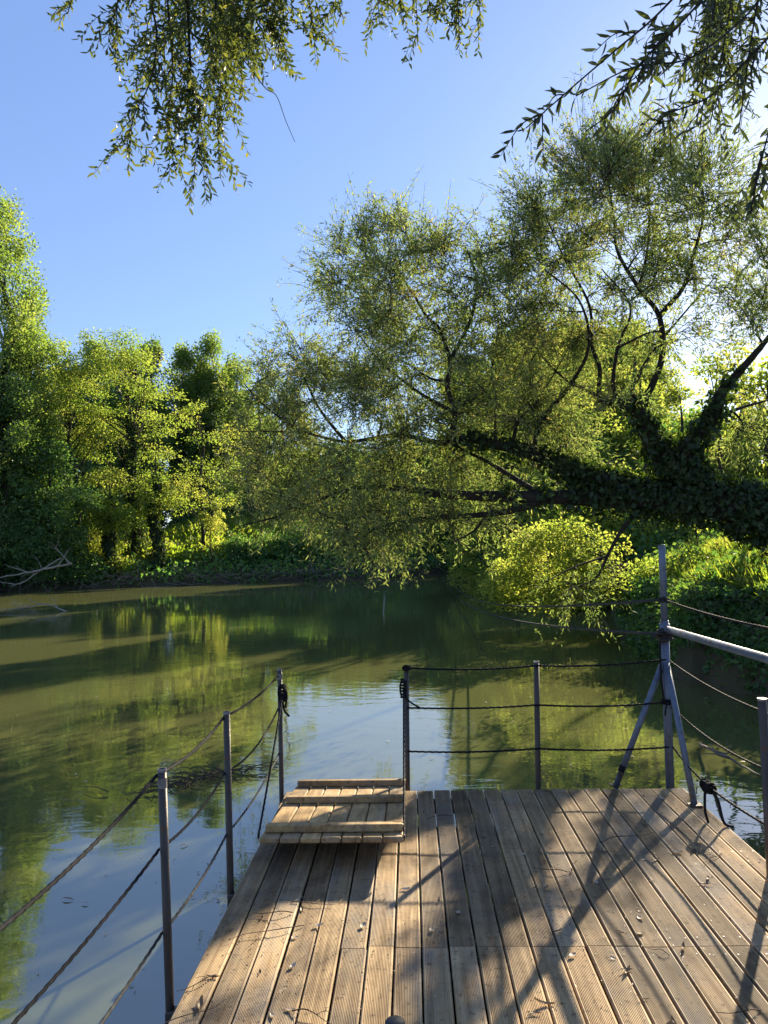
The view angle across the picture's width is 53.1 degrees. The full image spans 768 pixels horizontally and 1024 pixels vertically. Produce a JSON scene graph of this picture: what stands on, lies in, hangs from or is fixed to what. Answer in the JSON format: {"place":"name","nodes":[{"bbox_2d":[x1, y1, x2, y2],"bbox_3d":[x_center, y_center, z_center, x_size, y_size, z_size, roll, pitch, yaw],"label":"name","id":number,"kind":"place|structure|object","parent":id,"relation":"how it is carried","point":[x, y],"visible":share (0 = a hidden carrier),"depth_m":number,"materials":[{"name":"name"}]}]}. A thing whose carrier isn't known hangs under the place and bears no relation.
{"place":"outdoors","nodes":[
{"label":"outdoors","id":0,"kind":"place"},
{"bbox_2d":[0,573,767,1023],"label":"water","id":1,"kind":"structure","parent":0,"point":[118,693],"depth_m":9.37,"materials":[{"name":"liquid"}]},
{"bbox_2d":[0,596,65,610],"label":"fallen branch","id":2,"kind":"object","parent":1,"relation":"in","point":[35,605],"visible":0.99,"depth_m":30.33,"materials":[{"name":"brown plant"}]},
{"bbox_2d":[87,761,278,795],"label":"floating reeds","id":3,"kind":"object","parent":1,"relation":"on","point":[204,773],"visible":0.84,"depth_m":7.44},
{"bbox_2d":[168,788,767,1023],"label":"deck","id":4,"kind":"structure","parent":1,"relation":"on","point":[320,873],"depth_m":3.60,"materials":[{"name":"brown wood"}]},
{"bbox_2d":[157,767,176,1023],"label":"rail post","id":5,"kind":"object","parent":4,"relation":"attached to","point":[170,1007],"visible":0.97,"depth_m":3.04,"materials":[{"name":"metal"}]},
{"bbox_2d":[223,711,235,907],"bbox_3d":[-0.812,1.622,4.063,0.068,1.123,0.050,-1,-3,2],"label":"rail post","id":6,"kind":"object","parent":4,"relation":"attached to","point":[228,809],"visible":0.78,"depth_m":4.05,"materials":[{"name":"metal"}]},
{"bbox_2d":[228,923,303,941],"bbox_3d":[-0.531,1.913,3.508,0.353,0.028,0.084,0,-3,-27],"label":"fallen twig","id":7,"kind":"object","parent":4,"relation":"on","point":[269,930],"visible":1,"depth_m":3.52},
{"bbox_2d":[277,668,283,805],"bbox_3d":[-0.732,1.692,5.529,0.057,1.121,0.050,-1,-3,2],"label":"rail post","id":8,"kind":"object","parent":4,"relation":"attached to","point":[280,747],"visible":0.73,"depth_m":5.52,"materials":[{"name":"metal"}]},
{"bbox_2d":[0,676,277,931],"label":"rope","id":9,"kind":"object","parent":8,"relation":"attached to","point":[14,916],"visible":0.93,"depth_m":2.59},
{"bbox_2d":[11,708,278,1023],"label":"rope","id":10,"kind":"object","parent":8,"relation":"attached to","point":[57,974],"visible":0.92,"depth_m":2.64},
{"bbox_2d":[100,753,278,1023],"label":"rope","id":11,"kind":"object","parent":8,"relation":"attached to","point":[118,998],"visible":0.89,"depth_m":3.22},
{"bbox_2d":[258,684,289,835],"bbox_3d":[-0.691,1.522,4.926,0.092,0.634,1.249,-1,-3,-2],"label":"rope","id":12,"kind":"object","parent":8,"relation":"attached to","point":[283,698],"visible":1,"depth_m":5.25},
{"bbox_2d":[257,778,404,843],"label":"boarding ramp","id":13,"kind":"structure","parent":4,"relation":"on","point":[322,810],"depth_m":4.74,"materials":[{"name":"brown wood"}]},
{"bbox_2d":[385,1015,404,1023],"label":"stub post","id":14,"kind":"object","parent":4,"relation":"on","point":[394,1019],"visible":1,"depth_m":2.02,"materials":[{"name":"metal"}]},
{"bbox_2d":[404,665,409,790],"bbox_3d":[0.175,1.686,5.648,0.057,1.108,0.050,-1,-3,2],"label":"rail post","id":15,"kind":"object","parent":4,"relation":"attached to","point":[407,754],"visible":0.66,"depth_m":5.63,"materials":[{"name":"metal"}]},
{"bbox_2d":[399,678,420,833],"bbox_3d":[0.172,1.510,4.952,0.155,0.642,1.422,-1,-3,2],"label":"rope","id":16,"kind":"object","parent":15,"relation":"attached to","point":[404,696],"visible":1,"depth_m":5.16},
{"bbox_2d":[402,659,666,670],"bbox_3d":[1.096,1.121,5.637,1.932,0.063,0.065,-1,-3,2],"label":"rope","id":17,"kind":"object","parent":15,"relation":"attached to","point":[406,668],"visible":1,"depth_m":5.63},
{"bbox_2d":[176,794,761,1023],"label":"leaf crumbs","id":18,"kind":"object","parent":4,"relation":"on","point":[517,924],"visible":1,"depth_m":3.60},
{"bbox_2d":[533,661,540,791],"bbox_3d":[1.118,1.658,5.632,0.071,1.124,0.050,-1,-3,2],"label":"rail post","id":19,"kind":"object","parent":4,"relation":"attached to","point":[537,732],"visible":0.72,"depth_m":5.62,"materials":[{"name":"metal"}]},
{"bbox_2d":[407,746,669,752],"bbox_3d":[1.121,1.732,5.601,1.903,0.031,0.023,-1,-3,1],"label":"rope","id":20,"kind":"object","parent":19,"relation":"attached to","point":[537,749],"visible":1,"depth_m":5.60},
{"bbox_2d":[407,698,671,715],"bbox_3d":[1.141,1.434,5.626,1.948,0.112,0.112,-1,-3,2],"label":"rope","id":21,"kind":"object","parent":19,"relation":"attached to","point":[665,702],"visible":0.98,"depth_m":5.61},
{"bbox_2d":[608,545,767,806],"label":"steel mast","id":22,"kind":"object","parent":4,"relation":"on","point":[668,684],"visible":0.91,"depth_m":5.57,"materials":[{"name":"grey metal"}]},
{"bbox_2d":[433,557,672,641],"bbox_3d":[3.046,2.886,34.909,0.163,1.515,58.823,-1,-3,2],"label":"cable","id":23,"kind":"object","parent":22,"relation":"attached to","point":[659,632],"visible":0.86,"depth_m":6.97,"materials":[{"name":"grey metal"}]},
{"bbox_2d":[659,635,664,701],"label":"rope","id":24,"kind":"object","parent":23,"relation":"hanging from","point":[661,670],"visible":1,"depth_m":5.59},
{"bbox_2d":[436,555,669,606],"bbox_3d":[3.229,2.715,34.667,0.096,1.445,58.310,-1,-3,2],"label":"cable","id":25,"kind":"object","parent":22,"relation":"attached to","point":[658,599],"visible":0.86,"depth_m":7.50,"materials":[{"name":"grey metal"}]},
{"bbox_2d":[670,660,757,710],"bbox_3d":[2.024,1.036,3.207,0.036,0.133,4.841,-1,-3,1],"label":"rope","id":26,"kind":"object","parent":22,"relation":"attached to","point":[726,695],"visible":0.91,"depth_m":4.77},
{"bbox_2d":[665,599,767,628],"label":"cable","id":27,"kind":"object","parent":22,"relation":"attached to","point":[727,619],"visible":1,"depth_m":4.70,"materials":[{"name":"black metal"}]},
{"bbox_2d":[673,746,763,828],"bbox_3d":[2.022,1.732,3.175,0.149,0.287,4.841,-1,-3,2],"label":"rope","id":28,"kind":"object","parent":22,"relation":"attached to","point":[708,786],"visible":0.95,"depth_m":4.81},
{"bbox_2d":[680,714,760,767],"bbox_3d":[2.031,1.345,3.192,0.033,0.093,4.841,-1,-3,1],"label":"rope","id":29,"kind":"object","parent":22,"relation":"attached to","point":[722,747],"visible":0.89,"depth_m":4.71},
{"bbox_2d":[757,697,767,876],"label":"rail post","id":30,"kind":"object","parent":4,"relation":"attached to","point":[763,718],"visible":0.85,"depth_m":4.04,"materials":[{"name":"metal"}]},
{"bbox_2d":[698,740,760,775],"bbox_3d":[2.953,2.157,6.776,0.344,0.586,3.178,-2,-3,19],"label":"floating stick","id":31,"kind":"object","parent":1,"relation":"on","point":[720,754],"visible":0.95,"depth_m":6.49,"materials":[{"name":"brown wood"}]},
{"bbox_2d":[0,0,767,527],"label":"sky","id":32,"kind":"structure","parent":0,"point":[114,251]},
{"bbox_2d":[1,524,767,699],"bbox_3d":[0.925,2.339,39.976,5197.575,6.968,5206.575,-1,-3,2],"label":"ground","id":33,"kind":"structure","parent":0,"point":[690,661],"depth_m":49.03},
{"bbox_2d":[0,183,53,592],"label":"poplar tree","id":34,"kind":"object","parent":33,"relation":"on","point":[25,318],"visible":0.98,"depth_m":47.68,"materials":[{"name":"green plant"}]},
{"bbox_2d":[1,557,60,588],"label":"fallen branch","id":35,"kind":"object","parent":33,"relation":"on","point":[33,573],"visible":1,"depth_m":46.47,"materials":[{"name":"wood"}]},
{"bbox_2d":[0,549,71,577],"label":"fallen branch","id":36,"kind":"object","parent":35,"relation":"on","point":[58,565],"visible":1,"depth_m":46.47,"materials":[{"name":"wood"}]},
{"bbox_2d":[0,302,68,575],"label":"poplar tree","id":37,"kind":"object","parent":33,"relation":"on","point":[53,418],"visible":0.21,"depth_m":50.09,"materials":[{"name":"green plant"}]},
{"bbox_2d":[0,535,71,589],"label":"shrub","id":38,"kind":"object","parent":33,"relation":"on","point":[10,557],"visible":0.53,"depth_m":47.84,"materials":[{"name":"green plant"}]},
{"bbox_2d":[0,388,77,586],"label":"leafy tree","id":39,"kind":"object","parent":33,"relation":"on","point":[32,506],"visible":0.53,"depth_m":47.80,"materials":[{"name":"green plant"}]},
{"bbox_2d":[0,423,109,586],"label":"leafy tree","id":40,"kind":"object","parent":33,"relation":"on","point":[54,469],"visible":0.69,"depth_m":48.65,"materials":[{"name":"green plant"}]},
{"bbox_2d":[30,345,105,529],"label":"poplar tree","id":41,"kind":"object","parent":33,"relation":"on","point":[78,465],"visible":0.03,"depth_m":64.43,"materials":[{"name":"green plant"}]},
{"bbox_2d":[27,540,114,584],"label":"shrub","id":42,"kind":"object","parent":33,"relation":"on","point":[87,564],"visible":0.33,"depth_m":49.85,"materials":[{"name":"green plant"}]},
{"bbox_2d":[22,332,129,554],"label":"locust tree","id":43,"kind":"object","parent":33,"relation":"on","point":[70,386],"visible":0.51,"depth_m":52.65,"materials":[{"name":"green plant"}]},
{"bbox_2d":[70,327,128,543],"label":"poplar tree","id":44,"kind":"object","parent":33,"relation":"on","point":[87,345],"visible":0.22,"depth_m":66.82,"materials":[{"name":"green plant"}]},
{"bbox_2d":[83,523,129,560],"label":"shrub","id":45,"kind":"object","parent":33,"relation":"on","point":[96,546],"visible":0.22,"depth_m":53.55,"materials":[{"name":"green plant"}]},
{"bbox_2d":[72,468,149,577],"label":"locust tree","id":46,"kind":"object","parent":33,"relation":"on","point":[110,525],"visible":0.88,"depth_m":51.12,"materials":[{"name":"green plant"}]},
{"bbox_2d":[84,550,141,579],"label":"shrub","id":47,"kind":"object","parent":33,"relation":"on","point":[118,564],"visible":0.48,"depth_m":51.39,"materials":[{"name":"green plant"}]},
{"bbox_2d":[106,346,142,518],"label":"poplar tree","id":48,"kind":"object","parent":33,"relation":"on","point":[121,455],"visible":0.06,"depth_m":72.62,"materials":[{"name":"green plant"}]},
{"bbox_2d":[66,326,191,564],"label":"locust tree","id":49,"kind":"object","parent":33,"relation":"on","point":[131,434],"visible":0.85,"depth_m":54.31,"materials":[{"name":"green plant"}]},
{"bbox_2d":[118,329,180,523],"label":"poplar tree","id":50,"kind":"object","parent":33,"relation":"on","point":[160,409],"visible":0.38,"depth_m":68.37,"materials":[{"name":"green plant"}]},
{"bbox_2d":[119,451,194,570],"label":"locust tree","id":51,"kind":"object","parent":33,"relation":"on","point":[155,497],"visible":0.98,"depth_m":53.38,"materials":[{"name":"green plant"}]},
{"bbox_2d":[141,488,205,528],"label":"shrub","id":52,"kind":"object","parent":33,"relation":"on","point":[187,515],"visible":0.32,"depth_m":65.93,"materials":[{"name":"green plant"}]},
{"bbox_2d":[161,336,208,522],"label":"poplar tree","id":53,"kind":"object","parent":33,"relation":"on","point":[182,359],"visible":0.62,"depth_m":71.20,"materials":[{"name":"green plant"}]},
{"bbox_2d":[153,399,249,545],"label":"locust tree","id":54,"kind":"object","parent":33,"relation":"on","point":[199,493],"visible":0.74,"depth_m":57.52,"materials":[{"name":"green plant"}]},
{"bbox_2d":[0,371,413,542],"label":"distant woods","id":55,"kind":"object","parent":33,"relation":"on","point":[115,441],"visible":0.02,"depth_m":65.96,"materials":[{"name":"green plant"}]},
{"bbox_2d":[179,328,238,513],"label":"poplar tree","id":56,"kind":"object","parent":33,"relation":"on","point":[208,377],"visible":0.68,"depth_m":72.28,"materials":[{"name":"green plant"}]},
{"bbox_2d":[0,556,420,591],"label":"riverbank","id":57,"kind":"structure","parent":33,"relation":"on","point":[189,576],"depth_m":52.51,"materials":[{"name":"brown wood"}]},
{"bbox_2d":[89,511,335,563],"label":"grass","id":58,"kind":"structure","parent":33,"relation":"on","point":[180,538],"depth_m":59.62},
{"bbox_2d":[198,499,227,562],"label":"sapling","id":59,"kind":"object","parent":33,"relation":"on","point":[210,522],"visible":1,"depth_m":55.30,"materials":[{"name":"green plant"}]},
{"bbox_2d":[190,477,246,516],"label":"shrub","id":60,"kind":"object","parent":33,"relation":"on","point":[224,510],"visible":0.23,"depth_m":70.05,"materials":[{"name":"green plant"}]},
{"bbox_2d":[1,522,458,589],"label":"undergrowth","id":61,"kind":"object","parent":33,"relation":"on","point":[230,566],"visible":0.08,"depth_m":55.55,"materials":[{"name":"green plant"}]},
{"bbox_2d":[213,347,257,513],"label":"poplar tree","id":62,"kind":"object","parent":33,"relation":"on","point":[238,377],"visible":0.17,"depth_m":75.50,"materials":[{"name":"green plant"}]},
{"bbox_2d":[216,534,272,566],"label":"shrub","id":63,"kind":"object","parent":33,"relation":"on","point":[241,551],"visible":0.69,"depth_m":56.43,"materials":[{"name":"green plant"}]},
{"bbox_2d":[234,361,280,513],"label":"poplar tree","id":64,"kind":"object","parent":33,"relation":"on","point":[253,421],"visible":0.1,"depth_m":72.49,"materials":[{"name":"green plant"}]},
{"bbox_2d":[221,528,305,561],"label":"shrub","id":65,"kind":"object","parent":33,"relation":"on","point":[278,545],"visible":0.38,"depth_m":57.98,"materials":[{"name":"green plant"}]},
{"bbox_2d":[46,0,486,214],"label":"overhanging tree","id":66,"kind":"object","parent":33,"relation":"on","point":[231,37],"visible":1,"depth_m":6.52,"materials":[{"name":"green plant"}]},
{"bbox_2d":[236,490,313,519],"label":"shrub","id":67,"kind":"object","parent":33,"relation":"on","point":[248,513],"visible":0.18,"depth_m":67.36,"materials":[{"name":"green plant"}]},
{"bbox_2d":[263,375,311,513],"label":"poplar tree","id":68,"kind":"object","parent":33,"relation":"on","point":[279,440],"visible":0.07,"depth_m":74.67,"materials":[{"name":"green plant"}]},
{"bbox_2d":[267,464,334,515],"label":"leafy tree","id":69,"kind":"object","parent":33,"relation":"on","point":[297,492],"visible":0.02,"depth_m":73.93,"materials":[{"name":"green plant"}]},
{"bbox_2d":[269,518,343,560],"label":"shrub","id":70,"kind":"object","parent":33,"relation":"on","point":[296,539],"visible":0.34,"depth_m":59.04,"materials":[{"name":"green plant"}]},
{"bbox_2d":[320,517,388,554],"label":"shrub","id":71,"kind":"object","parent":33,"relation":"on","point":[353,538],"visible":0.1,"depth_m":62.84,"materials":[{"name":"green plant"}]},
{"bbox_2d":[316,449,404,521],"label":"leafy tree","id":72,"kind":"object","parent":33,"relation":"on","point":[349,482],"visible":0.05,"depth_m":76.63,"materials":[{"name":"green plant"}]},
{"bbox_2d":[385,439,434,523],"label":"leafy tree","id":73,"kind":"object","parent":33,"relation":"on","point":[419,460],"visible":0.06,"depth_m":80.73,"materials":[{"name":"green plant"}]},
{"bbox_2d":[412,529,463,561],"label":"shrub","id":74,"kind":"object","parent":33,"relation":"on","point":[434,546],"visible":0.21,"depth_m":66.61,"materials":[{"name":"green plant"}]},
{"bbox_2d":[412,360,487,573],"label":"leafy tree","id":75,"kind":"object","parent":33,"relation":"on","point":[446,533],"visible":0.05,"depth_m":63.97,"materials":[{"name":"green plant"}]},
{"bbox_2d":[177,63,767,649],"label":"willow tree","id":76,"kind":"object","parent":33,"relation":"on","point":[687,483],"visible":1,"depth_m":12.30,"materials":[{"name":"green plant"}]},
{"bbox_2d":[432,417,535,595],"bbox_3d":[5.074,0.670,35.754,5.550,10.063,5.359,-1,-3,-12],"label":"maple tree","id":77,"kind":"object","parent":33,"relation":"on","point":[465,572],"visible":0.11,"depth_m":35.89,"materials":[{"name":"green plant"}]},
{"bbox_2d":[451,383,549,599],"bbox_3d":[5.261,-0.061,32.961,5.168,11.277,5.282,-1,-3,2],"label":"maple tree","id":78,"kind":"object","parent":33,"relation":"on","point":[510,532],"visible":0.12,"depth_m":32.47,"materials":[{"name":"green plant"}]},
{"bbox_2d":[462,325,588,573],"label":"leafy tree","id":79,"kind":"object","parent":33,"relation":"on","point":[481,549],"visible":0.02,"depth_m":59.24,"materials":[{"name":"green plant"}]},
{"bbox_2d":[507,328,587,555],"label":"maple tree","id":80,"kind":"object","parent":33,"relation":"on","point":[550,388],"visible":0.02,"depth_m":40.22,"materials":[{"name":"green plant"}]},
{"bbox_2d":[477,555,618,613],"bbox_3d":[4.337,1.738,18.909,4.136,1.461,1.739,-1,-3,2],"label":"bush","id":81,"kind":"object","parent":33,"relation":"on","point":[503,595],"visible":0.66,"depth_m":18.71,"materials":[{"name":"green plant"}]},
{"bbox_2d":[496,511,632,620],"bbox_3d":[4.465,1.221,17.956,3.637,2.669,2.317,-2,-3,19],"label":"bush","id":82,"kind":"object","parent":33,"relation":"on","point":[541,554],"visible":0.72,"depth_m":17.86,"materials":[{"name":"green plant"}]},
{"bbox_2d":[495,381,640,612],"bbox_3d":[6.404,0.386,26.984,5.274,9.721,5.080,-1,-3,2],"label":"maple tree","id":83,"kind":"object","parent":33,"relation":"on","point":[547,519],"visible":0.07,"depth_m":26.10,"materials":[{"name":"green plant"}]},
{"bbox_2d":[514,349,631,601],"bbox_3d":[7.670,-0.957,30.715,5.186,11.416,5.453,-1,-3,2],"label":"maple tree","id":84,"kind":"object","parent":33,"relation":"on","point":[603,439],"visible":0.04,"depth_m":30.71,"materials":[{"name":"green plant"}]},
{"bbox_2d":[544,316,618,449],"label":"maple tree","id":85,"kind":"object","parent":33,"relation":"on","point":[590,408],"depth_m":42.86,"materials":[{"name":"green plant"}]},
{"bbox_2d":[563,406,648,552],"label":"leafy tree","id":86,"kind":"object","parent":33,"relation":"on","point":[612,423],"visible":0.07,"depth_m":37.10,"materials":[{"name":"green plant"}]},
{"bbox_2d":[490,0,767,247],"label":"overhanging tree","id":87,"kind":"object","parent":33,"relation":"on","point":[708,34],"visible":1,"depth_m":3.78,"materials":[{"name":"green plant"}]},
{"bbox_2d":[590,318,671,471],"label":"maple tree","id":88,"kind":"object","parent":33,"relation":"on","point":[623,438],"visible":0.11,"depth_m":37.63,"materials":[{"name":"green plant"}]},
{"bbox_2d":[588,319,675,420],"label":"leafy tree","id":89,"kind":"object","parent":33,"relation":"on","point":[611,360],"visible":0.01,"depth_m":58.48,"materials":[{"name":"green plant"}]},
{"bbox_2d":[564,531,706,612],"bbox_3d":[6.173,1.359,16.937,4.379,1.998,3.452,-1,-3,2],"label":"bush","id":90,"kind":"object","parent":33,"relation":"on","point":[615,590],"visible":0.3,"depth_m":16.93,"materials":[{"name":"green plant"}]},
{"bbox_2d":[577,509,716,568],"bbox_3d":[9.470,0.966,24.510,6.444,3.443,5.050,-2,-3,20],"label":"bush","id":91,"kind":"object","parent":33,"relation":"on","point":[642,549],"visible":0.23,"depth_m":23.76,"materials":[{"name":"green plant"}]},
{"bbox_2d":[584,365,711,562],"bbox_3d":[8.550,-1.502,24.792,3.986,6.622,3.902,-3,-4,38],"label":"maple tree","id":92,"kind":"object","parent":33,"relation":"on","point":[650,528],"visible":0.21,"depth_m":24.46,"materials":[{"name":"green plant"}]},
{"bbox_2d":[603,320,699,442],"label":"maple tree","id":93,"kind":"object","parent":33,"relation":"on","point":[674,394],"visible":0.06,"depth_m":51.01,"materials":[{"name":"green plant"}]},
{"bbox_2d":[622,395,726,540],"bbox_3d":[11.912,-1.466,30.757,5.887,6.415,4.803,-1,-3,2],"label":"maple tree","id":94,"kind":"object","parent":33,"relation":"on","point":[670,433],"visible":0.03,"depth_m":31.05,"materials":[{"name":"green plant"}]},
{"bbox_2d":[616,403,733,533],"bbox_3d":[13.569,-1.201,33.304,7.924,7.201,7.611,-1,-3,2],"label":"leafy tree","id":95,"kind":"object","parent":33,"relation":"on","point":[675,423],"visible":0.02,"depth_m":33.31,"materials":[{"name":"green plant"}]},
{"bbox_2d":[627,558,741,660],"bbox_3d":[5.694,1.837,13.358,2.757,2.103,3.276,-1,-3,2],"label":"bush","id":96,"kind":"object","parent":33,"relation":"on","point":[658,611],"visible":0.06,"depth_m":13.16,"materials":[{"name":"green plant"}]},
{"bbox_2d":[658,520,714,577],"bbox_3d":[7.503,0.888,16.133,2.927,2.163,3.024,-3,-3,38],"label":"bush","id":97,"kind":"object","parent":33,"relation":"on","point":[701,550],"visible":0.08,"depth_m":15.72,"materials":[{"name":"green plant"}]},
{"bbox_2d":[610,572,767,695],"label":"creepers","id":98,"kind":"object","parent":33,"relation":"on","point":[647,587],"visible":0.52,"depth_m":12.54,"materials":[{"name":"green plant"}]},
{"bbox_2d":[613,535,767,693],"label":"undergrowth","id":99,"kind":"object","parent":33,"relation":"on","point":[756,644],"visible":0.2,"depth_m":12.70,"materials":[{"name":"green plant"}]},
{"bbox_2d":[632,561,767,664],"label":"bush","id":100,"kind":"object","parent":33,"relation":"on","point":[715,602],"visible":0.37,"depth_m":11.95,"materials":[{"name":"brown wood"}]},
{"bbox_2d":[637,530,767,602],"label":"bush","id":101,"kind":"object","parent":33,"relation":"on","point":[725,543],"depth_m":14.15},
{"bbox_2d":[697,522,723,544],"bbox_3d":[9.236,0.231,17.027,3.977,2.671,4.288,-3,-4,40],"label":"bush","id":102,"kind":"object","parent":33,"relation":"on","point":[710,537],"visible":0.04,"depth_m":17.01,"materials":[{"name":"green plant"}]},
{"bbox_2d":[661,342,765,543],"bbox_3d":[9.664,-1.813,21.915,2.716,5.861,3.214,0,-3,-18],"label":"maple tree","id":103,"kind":"object","parent":33,"relation":"on","point":[706,380],"visible":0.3,"depth_m":21.63,"materials":[{"name":"green plant"}]},
{"bbox_2d":[661,0,767,130],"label":"overhanging tree","id":104,"kind":"object","parent":33,"relation":"on","point":[747,3],"visible":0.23,"depth_m":7.32,"materials":[{"name":"green plant"}]},
{"bbox_2d":[701,564,767,689],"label":"bush","id":105,"kind":"object","parent":33,"relation":"on","point":[735,661],"visible":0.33,"depth_m":11.26,"materials":[{"name":"green plant"}]},
{"bbox_2d":[705,379,767,482],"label":"maple tree","id":106,"kind":"object","parent":33,"relation":"on","point":[744,461],"visible":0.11,"depth_m":28.90,"materials":[{"name":"green plant"}]},
{"bbox_2d":[728,356,767,478],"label":"maple tree","id":107,"kind":"object","parent":33,"relation":"on","point":[760,383],"visible":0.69,"depth_m":19.00,"materials":[{"name":"green plant"}]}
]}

